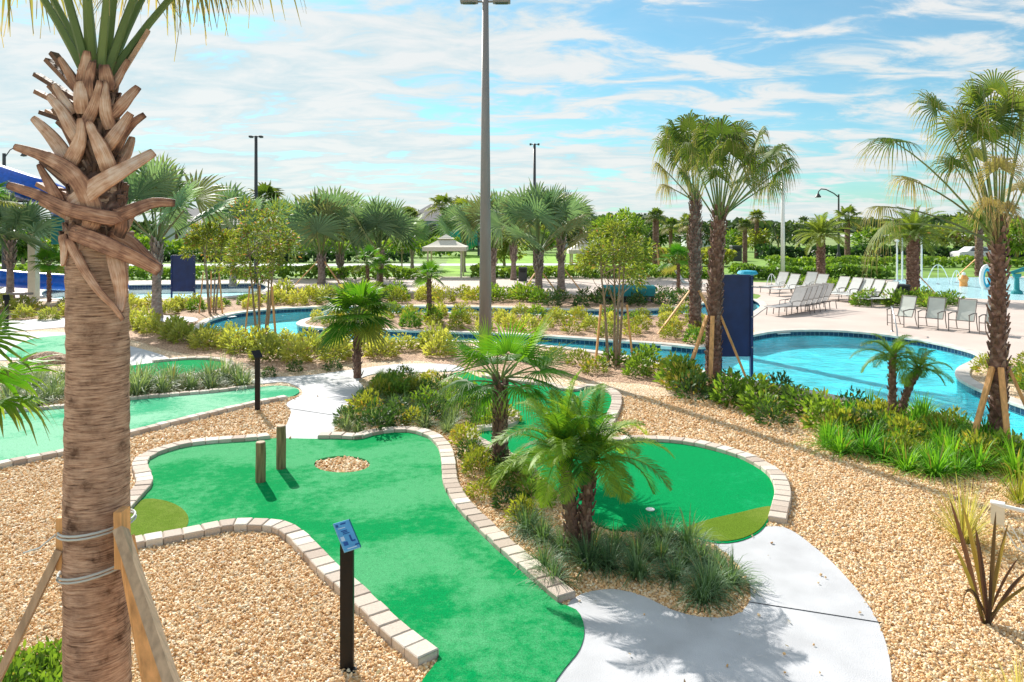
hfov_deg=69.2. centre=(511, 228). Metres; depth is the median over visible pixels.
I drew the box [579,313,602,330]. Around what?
shrub
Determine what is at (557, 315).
shrub
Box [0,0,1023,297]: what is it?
sky
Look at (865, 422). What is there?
shrub
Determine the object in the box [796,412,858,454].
grass clump
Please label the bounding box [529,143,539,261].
light pole
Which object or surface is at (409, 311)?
shrub
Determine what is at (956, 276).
water jet
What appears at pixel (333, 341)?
shrub
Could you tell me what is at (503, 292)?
shrub
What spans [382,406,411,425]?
shrub
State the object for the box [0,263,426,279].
hedge
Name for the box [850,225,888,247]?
background tree
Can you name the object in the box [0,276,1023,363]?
pool deck
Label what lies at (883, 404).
shrub
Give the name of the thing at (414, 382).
shrub
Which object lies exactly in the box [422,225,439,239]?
background tree
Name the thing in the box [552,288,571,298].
shrub
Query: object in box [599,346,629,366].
shrub
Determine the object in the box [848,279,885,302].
sun lounger
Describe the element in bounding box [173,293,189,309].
shrub
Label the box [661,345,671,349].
depth marker
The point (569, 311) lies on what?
shrub
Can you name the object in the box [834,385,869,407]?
shrub
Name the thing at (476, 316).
shrub
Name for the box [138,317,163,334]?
shrub
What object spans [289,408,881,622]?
path joint
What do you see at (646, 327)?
shrub
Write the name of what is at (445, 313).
shrub
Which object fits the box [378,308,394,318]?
shrub
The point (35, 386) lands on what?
grass clump
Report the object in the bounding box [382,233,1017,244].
field
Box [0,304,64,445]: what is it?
windmill palm
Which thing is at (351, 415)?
grass clump
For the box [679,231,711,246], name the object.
house
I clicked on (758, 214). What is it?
cabbage palm
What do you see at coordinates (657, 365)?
shrub
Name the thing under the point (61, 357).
boulder
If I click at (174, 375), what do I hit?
grass clump
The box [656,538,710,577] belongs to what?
grass clump
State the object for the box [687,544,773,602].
grass clump
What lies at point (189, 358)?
paver kerb
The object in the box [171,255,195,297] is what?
notice board
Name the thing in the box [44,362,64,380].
grass clump
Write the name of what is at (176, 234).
cabbage palm
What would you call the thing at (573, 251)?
canopy
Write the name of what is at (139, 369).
grass clump
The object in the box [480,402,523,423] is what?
shrub
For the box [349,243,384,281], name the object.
windmill palm
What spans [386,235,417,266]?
leafy tree
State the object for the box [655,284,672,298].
shrub
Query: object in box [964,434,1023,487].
grass clump
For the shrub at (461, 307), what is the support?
on the river island
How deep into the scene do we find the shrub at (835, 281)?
38.78 m
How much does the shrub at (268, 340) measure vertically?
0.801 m
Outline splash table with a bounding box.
[737,270,757,274]
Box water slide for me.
[0,165,128,299]
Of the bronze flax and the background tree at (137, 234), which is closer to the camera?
the bronze flax
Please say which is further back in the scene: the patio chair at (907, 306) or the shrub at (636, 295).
the shrub at (636, 295)
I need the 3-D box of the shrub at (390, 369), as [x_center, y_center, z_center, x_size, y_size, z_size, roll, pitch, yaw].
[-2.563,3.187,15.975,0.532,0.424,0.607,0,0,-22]
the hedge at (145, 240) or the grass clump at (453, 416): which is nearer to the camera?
the grass clump at (453, 416)
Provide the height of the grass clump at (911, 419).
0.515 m
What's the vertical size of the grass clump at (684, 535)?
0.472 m
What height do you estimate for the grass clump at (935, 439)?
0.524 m
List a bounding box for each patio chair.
[886,295,916,326]
[917,296,946,329]
[948,298,977,332]
[978,301,1007,333]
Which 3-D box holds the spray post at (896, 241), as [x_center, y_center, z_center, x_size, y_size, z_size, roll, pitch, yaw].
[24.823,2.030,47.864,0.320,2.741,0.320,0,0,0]
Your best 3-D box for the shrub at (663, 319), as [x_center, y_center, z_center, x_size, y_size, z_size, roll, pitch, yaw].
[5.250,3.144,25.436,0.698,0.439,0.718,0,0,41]
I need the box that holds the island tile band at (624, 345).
[297,326,705,353]
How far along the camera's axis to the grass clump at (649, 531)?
8.03 m
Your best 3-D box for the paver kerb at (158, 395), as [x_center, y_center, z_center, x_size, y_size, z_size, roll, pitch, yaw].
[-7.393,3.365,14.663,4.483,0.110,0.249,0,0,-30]
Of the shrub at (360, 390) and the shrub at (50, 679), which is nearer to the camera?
the shrub at (50, 679)
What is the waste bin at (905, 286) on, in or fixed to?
on the pool deck
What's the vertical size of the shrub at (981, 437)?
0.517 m
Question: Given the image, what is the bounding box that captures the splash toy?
[958,272,968,286]
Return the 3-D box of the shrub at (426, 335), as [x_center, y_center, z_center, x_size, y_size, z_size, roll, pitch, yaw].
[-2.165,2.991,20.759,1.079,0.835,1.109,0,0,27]
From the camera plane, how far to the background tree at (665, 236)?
124.84 m
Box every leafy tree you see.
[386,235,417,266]
[491,232,529,265]
[590,206,654,273]
[734,228,772,257]
[767,223,799,247]
[890,224,952,245]
[921,212,984,248]
[984,217,1023,256]
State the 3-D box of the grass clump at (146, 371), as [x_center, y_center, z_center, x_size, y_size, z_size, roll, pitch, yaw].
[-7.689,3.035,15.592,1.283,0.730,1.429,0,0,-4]
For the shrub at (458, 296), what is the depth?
35.85 m
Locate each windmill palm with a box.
[0,180,24,207]
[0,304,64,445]
[27,245,63,301]
[305,276,400,377]
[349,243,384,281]
[369,253,393,286]
[412,258,445,318]
[428,305,585,466]
[655,242,702,290]
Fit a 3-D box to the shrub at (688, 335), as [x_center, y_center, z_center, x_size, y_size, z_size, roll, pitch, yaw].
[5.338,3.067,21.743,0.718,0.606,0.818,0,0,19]
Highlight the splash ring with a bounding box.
[979,264,990,288]
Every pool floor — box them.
[52,292,250,298]
[229,310,1023,438]
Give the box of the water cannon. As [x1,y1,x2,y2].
[1006,267,1023,293]
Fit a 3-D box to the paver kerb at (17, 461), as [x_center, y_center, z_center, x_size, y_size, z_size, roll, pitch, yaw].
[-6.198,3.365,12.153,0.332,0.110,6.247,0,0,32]
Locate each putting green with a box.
[0,385,298,460]
[6,335,65,357]
[130,360,220,375]
[133,432,583,681]
[454,371,773,543]
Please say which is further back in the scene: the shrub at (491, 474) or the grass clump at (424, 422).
the grass clump at (424, 422)
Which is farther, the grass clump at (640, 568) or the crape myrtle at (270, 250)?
the crape myrtle at (270, 250)
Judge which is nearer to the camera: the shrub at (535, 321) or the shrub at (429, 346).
the shrub at (429, 346)
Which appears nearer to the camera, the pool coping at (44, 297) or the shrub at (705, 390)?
the shrub at (705, 390)
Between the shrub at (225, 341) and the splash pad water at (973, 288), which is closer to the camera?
the shrub at (225, 341)
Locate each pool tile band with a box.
[42,284,265,295]
[204,301,1023,415]
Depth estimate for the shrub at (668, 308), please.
28.04 m
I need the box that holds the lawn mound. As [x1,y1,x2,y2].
[440,254,636,274]
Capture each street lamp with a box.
[2,148,26,269]
[815,188,840,257]
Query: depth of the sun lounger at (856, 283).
35.11 m
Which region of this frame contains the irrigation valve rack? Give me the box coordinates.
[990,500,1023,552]
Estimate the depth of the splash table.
43.20 m
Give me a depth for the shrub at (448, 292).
34.14 m
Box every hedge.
[0,234,459,256]
[0,247,410,262]
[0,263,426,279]
[470,263,709,278]
[577,246,737,265]
[727,262,898,278]
[754,243,1023,258]
[764,254,1023,266]
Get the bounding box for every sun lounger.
[672,270,705,288]
[759,272,790,292]
[764,286,810,316]
[769,274,800,295]
[773,286,814,315]
[778,285,820,313]
[784,284,825,312]
[791,271,817,290]
[796,283,836,310]
[805,283,830,311]
[815,274,828,283]
[831,277,863,301]
[832,276,850,297]
[837,278,874,299]
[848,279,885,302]
[858,281,900,306]
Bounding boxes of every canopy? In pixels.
[422,234,467,277]
[567,239,598,271]
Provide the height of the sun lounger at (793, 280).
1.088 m
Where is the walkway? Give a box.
[0,263,575,265]
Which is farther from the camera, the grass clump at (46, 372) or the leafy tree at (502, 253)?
the leafy tree at (502, 253)
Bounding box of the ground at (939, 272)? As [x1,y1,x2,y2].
[0,245,1023,298]
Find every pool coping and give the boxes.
[40,283,270,299]
[194,299,1023,439]
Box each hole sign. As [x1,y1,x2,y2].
[2,295,9,326]
[251,350,262,410]
[333,519,360,673]
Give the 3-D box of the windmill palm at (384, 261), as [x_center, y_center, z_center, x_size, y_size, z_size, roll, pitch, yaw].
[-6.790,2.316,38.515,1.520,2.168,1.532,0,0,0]
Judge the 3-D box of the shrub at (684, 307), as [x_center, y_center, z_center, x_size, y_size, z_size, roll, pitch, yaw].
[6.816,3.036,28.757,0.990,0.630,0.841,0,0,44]
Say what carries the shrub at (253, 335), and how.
on the mulch bed at (613, 374)
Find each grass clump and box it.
[0,353,49,383]
[0,383,30,396]
[0,384,41,402]
[6,382,62,406]
[20,371,52,392]
[24,362,51,382]
[29,370,64,404]
[37,366,64,385]
[41,373,64,397]
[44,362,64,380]
[129,361,171,397]
[130,357,156,375]
[130,358,168,395]
[137,364,181,393]
[148,360,200,388]
[152,361,192,381]
[166,368,215,390]
[171,366,200,382]
[184,352,231,385]
[194,373,231,389]
[202,350,243,385]
[216,366,266,389]
[218,355,253,384]
[327,409,368,432]
[347,407,358,420]
[347,419,369,432]
[362,414,383,428]
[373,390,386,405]
[395,392,413,408]
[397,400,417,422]
[406,407,439,428]
[409,386,426,402]
[431,417,457,434]
[434,410,469,429]
[437,401,467,422]
[464,406,482,422]
[498,501,553,544]
[511,533,572,578]
[514,507,563,552]
[516,543,587,594]
[533,523,578,566]
[550,524,624,584]
[572,516,620,556]
[576,532,638,581]
[593,519,643,557]
[606,525,664,564]
[606,534,675,590]
[625,510,671,550]
[627,528,689,569]
[639,508,695,553]
[648,547,696,593]
[656,505,728,560]
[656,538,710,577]
[661,546,747,606]
[663,563,741,619]
[671,528,733,572]
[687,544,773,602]
[691,537,745,575]
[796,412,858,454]
[807,423,868,461]
[814,418,859,442]
[822,393,880,417]
[823,421,898,463]
[847,385,885,410]
[852,418,895,443]
[855,424,904,466]
[869,439,943,478]
[872,408,909,439]
[877,424,919,451]
[879,411,937,442]
[892,397,944,434]
[895,432,981,483]
[899,438,943,464]
[903,412,975,449]
[906,389,948,415]
[908,393,936,422]
[910,420,974,452]
[915,427,987,464]
[923,409,962,433]
[933,446,985,478]
[944,438,1022,483]
[949,424,988,458]
[950,408,973,432]
[958,414,1022,438]
[960,412,1011,433]
[960,420,989,442]
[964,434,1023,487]
[979,429,1022,462]
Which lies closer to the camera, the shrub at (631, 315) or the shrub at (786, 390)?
the shrub at (786, 390)
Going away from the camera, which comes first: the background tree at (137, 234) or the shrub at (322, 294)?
the shrub at (322, 294)
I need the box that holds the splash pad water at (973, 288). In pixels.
[894,277,1023,299]
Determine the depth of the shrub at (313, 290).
34.02 m
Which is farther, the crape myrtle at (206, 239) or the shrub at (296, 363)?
the crape myrtle at (206, 239)
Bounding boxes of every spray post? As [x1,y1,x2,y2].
[894,239,899,280]
[901,238,902,280]
[920,237,922,280]
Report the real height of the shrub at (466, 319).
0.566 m
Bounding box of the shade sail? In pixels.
[444,230,479,255]
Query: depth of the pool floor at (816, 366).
20.06 m
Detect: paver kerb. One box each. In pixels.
[0,395,287,468]
[4,384,254,412]
[130,433,269,508]
[135,518,438,666]
[152,356,233,379]
[318,426,575,602]
[442,373,537,476]
[482,374,621,435]
[607,435,790,523]
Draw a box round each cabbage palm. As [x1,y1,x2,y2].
[0,0,305,681]
[157,210,193,248]
[217,218,233,236]
[246,180,286,240]
[400,206,424,221]
[423,192,454,253]
[448,195,473,241]
[565,204,598,234]
[642,207,669,276]
[659,217,681,246]
[674,213,701,248]
[736,218,755,262]
[747,208,765,257]
[833,204,864,255]
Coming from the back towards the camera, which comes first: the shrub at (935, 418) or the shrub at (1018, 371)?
the shrub at (1018, 371)
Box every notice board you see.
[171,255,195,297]
[721,275,752,376]
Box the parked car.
[950,246,990,258]
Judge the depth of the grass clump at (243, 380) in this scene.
15.87 m
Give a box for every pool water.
[43,286,263,298]
[213,303,1023,431]
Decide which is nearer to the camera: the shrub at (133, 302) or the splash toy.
the shrub at (133, 302)
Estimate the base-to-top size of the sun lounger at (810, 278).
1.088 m
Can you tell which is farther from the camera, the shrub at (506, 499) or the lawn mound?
the lawn mound
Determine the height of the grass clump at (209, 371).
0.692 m
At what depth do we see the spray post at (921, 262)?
47.82 m
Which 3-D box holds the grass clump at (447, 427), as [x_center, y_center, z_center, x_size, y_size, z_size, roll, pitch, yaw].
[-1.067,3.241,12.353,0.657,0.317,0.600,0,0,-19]
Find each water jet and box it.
[766,274,775,284]
[926,264,949,283]
[951,270,959,282]
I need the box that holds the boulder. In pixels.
[24,351,65,363]
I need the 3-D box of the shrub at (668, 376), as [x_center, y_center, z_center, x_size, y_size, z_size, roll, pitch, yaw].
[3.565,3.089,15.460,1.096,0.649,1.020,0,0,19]
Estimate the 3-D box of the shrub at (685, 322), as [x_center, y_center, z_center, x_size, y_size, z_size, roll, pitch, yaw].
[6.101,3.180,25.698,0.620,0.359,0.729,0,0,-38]
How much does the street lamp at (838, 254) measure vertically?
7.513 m
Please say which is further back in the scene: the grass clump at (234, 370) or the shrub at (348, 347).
the shrub at (348, 347)
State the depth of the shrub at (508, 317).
24.97 m
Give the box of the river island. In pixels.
[305,313,705,344]
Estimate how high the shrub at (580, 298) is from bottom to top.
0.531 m
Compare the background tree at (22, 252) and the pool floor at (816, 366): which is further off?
the background tree at (22, 252)
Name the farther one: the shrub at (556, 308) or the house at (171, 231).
the house at (171, 231)
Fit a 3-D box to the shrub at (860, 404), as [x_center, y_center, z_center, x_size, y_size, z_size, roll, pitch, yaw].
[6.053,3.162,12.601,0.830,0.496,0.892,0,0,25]
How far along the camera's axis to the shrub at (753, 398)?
13.53 m
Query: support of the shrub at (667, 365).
on the mulch bed at (613, 374)
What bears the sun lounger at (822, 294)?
on the pool deck
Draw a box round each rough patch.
[130,498,188,535]
[688,506,770,540]
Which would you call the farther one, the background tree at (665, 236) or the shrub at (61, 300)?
the background tree at (665, 236)
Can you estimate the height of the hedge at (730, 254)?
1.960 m
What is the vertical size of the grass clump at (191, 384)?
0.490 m
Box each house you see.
[151,214,271,249]
[164,207,202,219]
[406,204,445,250]
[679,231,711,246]
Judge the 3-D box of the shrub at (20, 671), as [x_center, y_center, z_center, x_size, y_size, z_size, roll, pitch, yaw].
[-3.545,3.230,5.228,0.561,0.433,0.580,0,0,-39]
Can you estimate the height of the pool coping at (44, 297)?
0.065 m
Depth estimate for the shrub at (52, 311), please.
27.54 m
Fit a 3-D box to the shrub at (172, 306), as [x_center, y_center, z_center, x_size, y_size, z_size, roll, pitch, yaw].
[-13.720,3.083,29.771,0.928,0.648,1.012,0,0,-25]
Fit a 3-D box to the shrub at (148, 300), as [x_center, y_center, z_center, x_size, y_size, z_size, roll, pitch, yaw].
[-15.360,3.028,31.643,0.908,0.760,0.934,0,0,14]
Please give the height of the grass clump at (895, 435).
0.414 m
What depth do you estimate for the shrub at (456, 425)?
12.08 m
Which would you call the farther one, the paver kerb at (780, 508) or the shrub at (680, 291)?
the shrub at (680, 291)
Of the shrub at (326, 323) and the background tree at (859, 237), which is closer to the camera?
the shrub at (326, 323)
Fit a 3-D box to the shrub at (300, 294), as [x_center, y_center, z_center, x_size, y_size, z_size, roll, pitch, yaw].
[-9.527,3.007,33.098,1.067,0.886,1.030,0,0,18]
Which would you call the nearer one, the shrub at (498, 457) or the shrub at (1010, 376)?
the shrub at (498, 457)
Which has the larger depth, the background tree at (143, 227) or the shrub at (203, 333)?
the background tree at (143, 227)
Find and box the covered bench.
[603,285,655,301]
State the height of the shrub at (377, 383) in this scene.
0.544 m
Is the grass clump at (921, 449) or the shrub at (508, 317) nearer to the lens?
the grass clump at (921, 449)
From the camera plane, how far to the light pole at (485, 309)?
20.87 m
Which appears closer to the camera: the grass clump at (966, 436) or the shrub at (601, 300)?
the grass clump at (966, 436)
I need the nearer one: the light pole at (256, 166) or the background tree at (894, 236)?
the light pole at (256, 166)
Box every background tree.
[0,231,47,263]
[130,228,145,236]
[132,222,150,235]
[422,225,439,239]
[525,230,556,250]
[555,224,590,246]
[584,219,618,242]
[638,221,661,244]
[646,221,677,246]
[673,226,686,244]
[680,219,712,246]
[723,227,742,248]
[786,215,816,247]
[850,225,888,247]
[888,226,905,244]
[927,215,955,246]
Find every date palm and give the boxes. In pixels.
[485,370,673,552]
[792,212,854,276]
[849,333,929,425]
[871,204,961,292]
[886,348,954,414]
[947,201,987,275]
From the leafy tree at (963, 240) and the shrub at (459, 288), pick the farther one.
the leafy tree at (963, 240)
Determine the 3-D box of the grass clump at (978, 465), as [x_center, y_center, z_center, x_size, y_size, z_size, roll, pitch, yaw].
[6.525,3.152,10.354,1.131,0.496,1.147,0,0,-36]
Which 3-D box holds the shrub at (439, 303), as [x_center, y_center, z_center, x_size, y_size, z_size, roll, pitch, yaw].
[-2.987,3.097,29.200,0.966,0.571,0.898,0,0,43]
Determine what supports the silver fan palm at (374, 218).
on the pool deck
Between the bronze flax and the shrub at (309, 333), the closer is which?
the bronze flax
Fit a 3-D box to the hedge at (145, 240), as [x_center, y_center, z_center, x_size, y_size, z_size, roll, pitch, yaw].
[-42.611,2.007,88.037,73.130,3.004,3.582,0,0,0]
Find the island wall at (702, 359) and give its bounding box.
[297,330,705,364]
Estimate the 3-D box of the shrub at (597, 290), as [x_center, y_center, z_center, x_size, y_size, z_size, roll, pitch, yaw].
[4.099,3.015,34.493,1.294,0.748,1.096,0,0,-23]
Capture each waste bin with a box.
[518,267,526,280]
[729,246,741,260]
[897,284,910,293]
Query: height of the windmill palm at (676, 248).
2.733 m
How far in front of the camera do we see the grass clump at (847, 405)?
12.90 m
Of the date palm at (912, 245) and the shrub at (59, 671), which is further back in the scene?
the date palm at (912, 245)
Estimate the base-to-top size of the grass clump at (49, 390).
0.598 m
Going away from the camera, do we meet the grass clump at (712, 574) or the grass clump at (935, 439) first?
the grass clump at (712, 574)
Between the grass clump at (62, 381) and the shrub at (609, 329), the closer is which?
the grass clump at (62, 381)
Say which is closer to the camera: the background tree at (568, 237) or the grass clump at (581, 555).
the grass clump at (581, 555)
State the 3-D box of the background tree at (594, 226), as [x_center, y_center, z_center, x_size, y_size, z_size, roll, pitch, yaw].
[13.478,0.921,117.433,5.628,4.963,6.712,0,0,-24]
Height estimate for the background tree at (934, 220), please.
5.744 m
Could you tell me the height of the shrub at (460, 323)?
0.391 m
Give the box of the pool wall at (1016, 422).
[210,304,1023,430]
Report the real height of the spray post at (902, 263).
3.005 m
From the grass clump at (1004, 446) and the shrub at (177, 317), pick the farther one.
the shrub at (177, 317)
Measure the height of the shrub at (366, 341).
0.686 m
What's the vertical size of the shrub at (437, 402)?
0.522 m
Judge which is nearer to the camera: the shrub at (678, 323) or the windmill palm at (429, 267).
the shrub at (678, 323)
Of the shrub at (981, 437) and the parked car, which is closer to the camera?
the shrub at (981, 437)
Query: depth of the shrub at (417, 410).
12.79 m
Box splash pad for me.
[897,277,1023,299]
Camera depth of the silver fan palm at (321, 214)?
44.28 m
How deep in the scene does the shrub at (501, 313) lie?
25.97 m
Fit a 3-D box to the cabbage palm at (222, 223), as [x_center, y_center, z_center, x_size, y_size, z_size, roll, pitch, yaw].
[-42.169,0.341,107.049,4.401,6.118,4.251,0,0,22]
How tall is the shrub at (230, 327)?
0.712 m
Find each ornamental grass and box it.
[900,472,1022,548]
[946,650,1022,681]
[974,454,1023,504]
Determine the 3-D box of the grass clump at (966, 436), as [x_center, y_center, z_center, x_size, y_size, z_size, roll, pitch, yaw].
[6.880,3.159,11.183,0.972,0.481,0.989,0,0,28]
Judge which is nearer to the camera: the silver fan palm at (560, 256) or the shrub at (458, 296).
the shrub at (458, 296)
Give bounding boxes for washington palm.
[650,109,720,333]
[674,115,800,385]
[850,67,1023,448]
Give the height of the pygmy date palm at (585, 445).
1.933 m
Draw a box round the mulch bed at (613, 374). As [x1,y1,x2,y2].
[0,292,716,395]
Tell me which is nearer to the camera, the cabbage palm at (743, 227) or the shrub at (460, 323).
the shrub at (460, 323)
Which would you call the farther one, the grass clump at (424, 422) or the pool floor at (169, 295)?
the pool floor at (169, 295)
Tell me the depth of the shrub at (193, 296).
32.26 m
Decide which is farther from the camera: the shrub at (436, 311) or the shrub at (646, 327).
the shrub at (436, 311)
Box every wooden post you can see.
[255,440,265,482]
[276,424,285,469]
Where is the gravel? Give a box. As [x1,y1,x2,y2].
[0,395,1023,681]
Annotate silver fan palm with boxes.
[0,191,62,299]
[123,151,240,317]
[199,182,281,286]
[237,193,311,275]
[266,186,379,284]
[291,185,377,278]
[340,194,424,285]
[405,215,432,268]
[429,203,491,271]
[450,189,525,285]
[474,179,600,296]
[491,224,541,279]
[532,186,596,292]
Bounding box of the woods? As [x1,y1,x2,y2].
[0,211,1023,232]
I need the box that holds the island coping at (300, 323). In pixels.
[296,312,705,348]
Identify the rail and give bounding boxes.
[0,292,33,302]
[891,306,898,352]
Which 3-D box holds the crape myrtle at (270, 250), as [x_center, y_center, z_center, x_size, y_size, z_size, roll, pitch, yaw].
[-7.404,1.230,21.473,2.549,4.383,2.628,0,0,44]
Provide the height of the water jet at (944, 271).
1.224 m
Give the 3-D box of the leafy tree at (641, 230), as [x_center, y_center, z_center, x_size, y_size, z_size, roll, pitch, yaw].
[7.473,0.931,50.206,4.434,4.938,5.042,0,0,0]
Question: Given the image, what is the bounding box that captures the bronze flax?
[950,500,1023,624]
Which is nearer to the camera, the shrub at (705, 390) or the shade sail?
the shrub at (705, 390)
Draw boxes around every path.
[0,332,166,364]
[2,315,197,330]
[252,363,463,438]
[556,526,891,681]
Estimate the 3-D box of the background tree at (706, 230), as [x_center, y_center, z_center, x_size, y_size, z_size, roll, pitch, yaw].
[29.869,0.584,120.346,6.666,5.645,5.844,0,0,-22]
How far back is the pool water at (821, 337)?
20.81 m
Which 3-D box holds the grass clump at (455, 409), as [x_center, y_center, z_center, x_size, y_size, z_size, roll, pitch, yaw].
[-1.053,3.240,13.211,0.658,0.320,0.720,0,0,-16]
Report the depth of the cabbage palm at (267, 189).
84.29 m
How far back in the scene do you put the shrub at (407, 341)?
20.64 m
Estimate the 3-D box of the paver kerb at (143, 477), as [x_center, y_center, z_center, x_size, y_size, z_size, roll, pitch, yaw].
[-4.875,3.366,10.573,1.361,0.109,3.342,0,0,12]
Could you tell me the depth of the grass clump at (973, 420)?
12.07 m
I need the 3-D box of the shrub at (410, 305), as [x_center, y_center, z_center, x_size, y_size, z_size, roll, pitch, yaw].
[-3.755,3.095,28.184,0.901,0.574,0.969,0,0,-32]
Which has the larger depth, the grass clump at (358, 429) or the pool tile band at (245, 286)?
the pool tile band at (245, 286)
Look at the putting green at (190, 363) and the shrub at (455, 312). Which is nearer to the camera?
the putting green at (190, 363)
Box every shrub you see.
[0,292,20,309]
[0,639,49,681]
[0,653,52,681]
[10,303,37,317]
[14,295,37,306]
[14,650,61,681]
[20,635,61,669]
[23,665,62,681]
[25,301,47,312]
[36,306,63,319]
[41,671,62,681]
[54,297,64,306]
[58,302,64,315]
[129,293,147,310]
[129,306,141,323]
[129,313,135,325]
[131,305,162,326]
[131,314,160,330]
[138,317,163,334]
[142,291,163,307]
[156,314,189,340]
[158,314,187,333]
[162,298,181,312]
[166,320,194,343]
[167,296,186,309]
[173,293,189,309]
[185,296,206,310]
[186,323,220,343]
[186,327,222,349]
[188,293,204,305]
[205,295,225,308]
[212,297,230,304]
[216,321,247,344]
[216,329,251,350]
[223,335,255,355]
[236,293,250,304]
[241,297,257,308]
[243,324,275,349]
[245,331,288,360]
[246,294,263,305]
[248,331,280,348]
[260,366,277,377]
[263,288,290,303]
[273,277,296,297]
[276,328,297,345]
[276,333,302,353]
[280,336,314,363]
[285,287,309,305]
[285,359,302,372]
[295,326,319,347]
[298,335,320,355]
[299,286,317,300]
[304,283,320,294]
[310,309,323,319]
[312,283,336,304]
[315,336,352,362]
[316,328,351,353]
[321,313,337,325]
[322,356,342,371]
[332,404,369,425]
[343,386,383,414]
[347,389,371,407]
[350,331,387,352]
[354,396,395,429]
[362,332,402,357]
[367,374,397,402]
[370,371,396,387]
[373,281,386,288]
[373,368,412,395]
[375,393,411,421]
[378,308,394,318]
[380,279,411,296]
[382,376,412,400]
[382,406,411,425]
[384,367,403,379]
[385,285,410,298]
[385,300,402,314]
[387,286,409,301]
[391,332,417,350]
[394,363,418,375]
[394,373,417,390]
[398,306,423,328]
[398,377,426,397]
[399,306,418,318]
[399,405,425,425]
[401,303,422,315]
[409,384,440,405]
[410,372,437,389]
[412,285,435,300]
[413,320,454,351]
[414,376,445,396]
[416,389,449,418]
[416,399,447,424]
[420,282,440,296]
[420,327,458,356]
[421,302,442,320]
[422,314,443,325]
[423,368,439,380]
[431,285,455,302]
[431,300,446,310]
[433,303,448,316]
[434,368,458,387]
[439,376,464,393]
[440,387,470,410]
[445,318,464,329]
[448,311,471,323]
[448,420,480,446]
[449,308,468,318]
[449,423,471,437]
[450,284,474,295]
[451,301,474,312]
[455,437,485,458]
[456,288,477,298]
[459,285,478,301]
[459,441,493,470]
[460,450,494,478]
[461,378,486,404]
[462,309,478,321]
[463,477,500,500]
[464,381,491,407]
[464,405,494,425]
[475,321,493,330]
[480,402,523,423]
[482,461,515,488]
[484,446,511,460]
[490,485,523,511]
[491,283,513,301]
[492,449,518,471]
[493,308,506,320]
[494,308,514,324]
[496,454,539,482]
[500,312,519,328]
[503,492,542,521]
[508,280,534,298]
[509,302,528,315]
[509,472,536,492]
[512,281,539,300]
[513,475,557,507]
[515,313,538,332]
[521,304,546,317]
[528,286,548,303]
[538,316,555,328]
[541,342,566,361]
[542,295,562,306]
[543,285,564,300]
[545,306,567,318]
[546,309,565,324]
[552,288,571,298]
[560,317,581,332]
[565,346,594,364]
[567,306,583,318]
[570,295,589,306]
[570,305,589,320]
[573,286,597,302]
[578,354,610,373]
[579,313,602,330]
[588,285,613,300]
[590,286,617,304]
[593,317,619,336]
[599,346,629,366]
[601,305,616,316]
[601,310,619,321]
[608,317,627,327]
[620,350,652,377]
[622,323,642,335]
[623,310,640,320]
[625,292,647,305]
[627,315,649,330]
[628,342,663,371]
[629,289,647,302]
[631,312,652,324]
[633,306,652,316]
[650,289,679,305]
[651,353,682,378]
[653,350,700,385]
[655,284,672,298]
[656,315,668,326]
[657,303,679,317]
[658,321,680,333]
[658,360,709,392]
[659,310,675,319]
[659,326,681,337]
[664,315,683,329]
[669,366,717,401]
[670,287,688,300]
[670,353,707,383]
[676,301,689,314]
[681,316,688,325]
[681,324,704,343]
[686,320,706,331]
[707,366,756,408]
[708,369,743,392]
[732,372,782,401]
[733,384,783,416]
[750,396,795,427]
[757,369,795,395]
[776,381,806,404]
[778,384,827,416]
[783,275,803,287]
[798,387,848,428]
[817,406,869,436]
[827,278,847,290]
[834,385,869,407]
[839,409,878,431]
[842,404,894,434]
[848,290,872,306]
[848,399,887,427]
[856,287,877,302]
[861,394,912,425]
[870,428,923,457]
[875,287,901,305]
[879,287,911,306]
[881,411,933,447]
[900,287,922,301]
[913,409,965,437]
[915,285,931,297]
[916,291,937,305]
[917,290,949,308]
[930,405,970,424]
[937,293,959,305]
[938,288,965,303]
[954,427,1007,468]
[969,352,989,373]
[977,427,1023,457]
[1008,367,1019,382]
[1010,364,1023,385]
[1012,351,1023,364]
[1012,362,1023,374]
[1015,371,1023,390]
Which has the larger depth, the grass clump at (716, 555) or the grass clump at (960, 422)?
the grass clump at (960, 422)
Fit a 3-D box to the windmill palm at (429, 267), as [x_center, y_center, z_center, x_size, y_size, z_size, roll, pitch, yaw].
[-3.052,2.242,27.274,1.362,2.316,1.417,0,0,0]
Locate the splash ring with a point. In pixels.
(983, 270)
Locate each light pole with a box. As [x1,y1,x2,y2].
[249,136,262,282]
[460,0,509,348]
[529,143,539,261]
[780,162,790,280]
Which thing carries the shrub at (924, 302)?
on the pool deck
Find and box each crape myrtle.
[178,216,240,313]
[210,196,305,334]
[569,212,660,366]

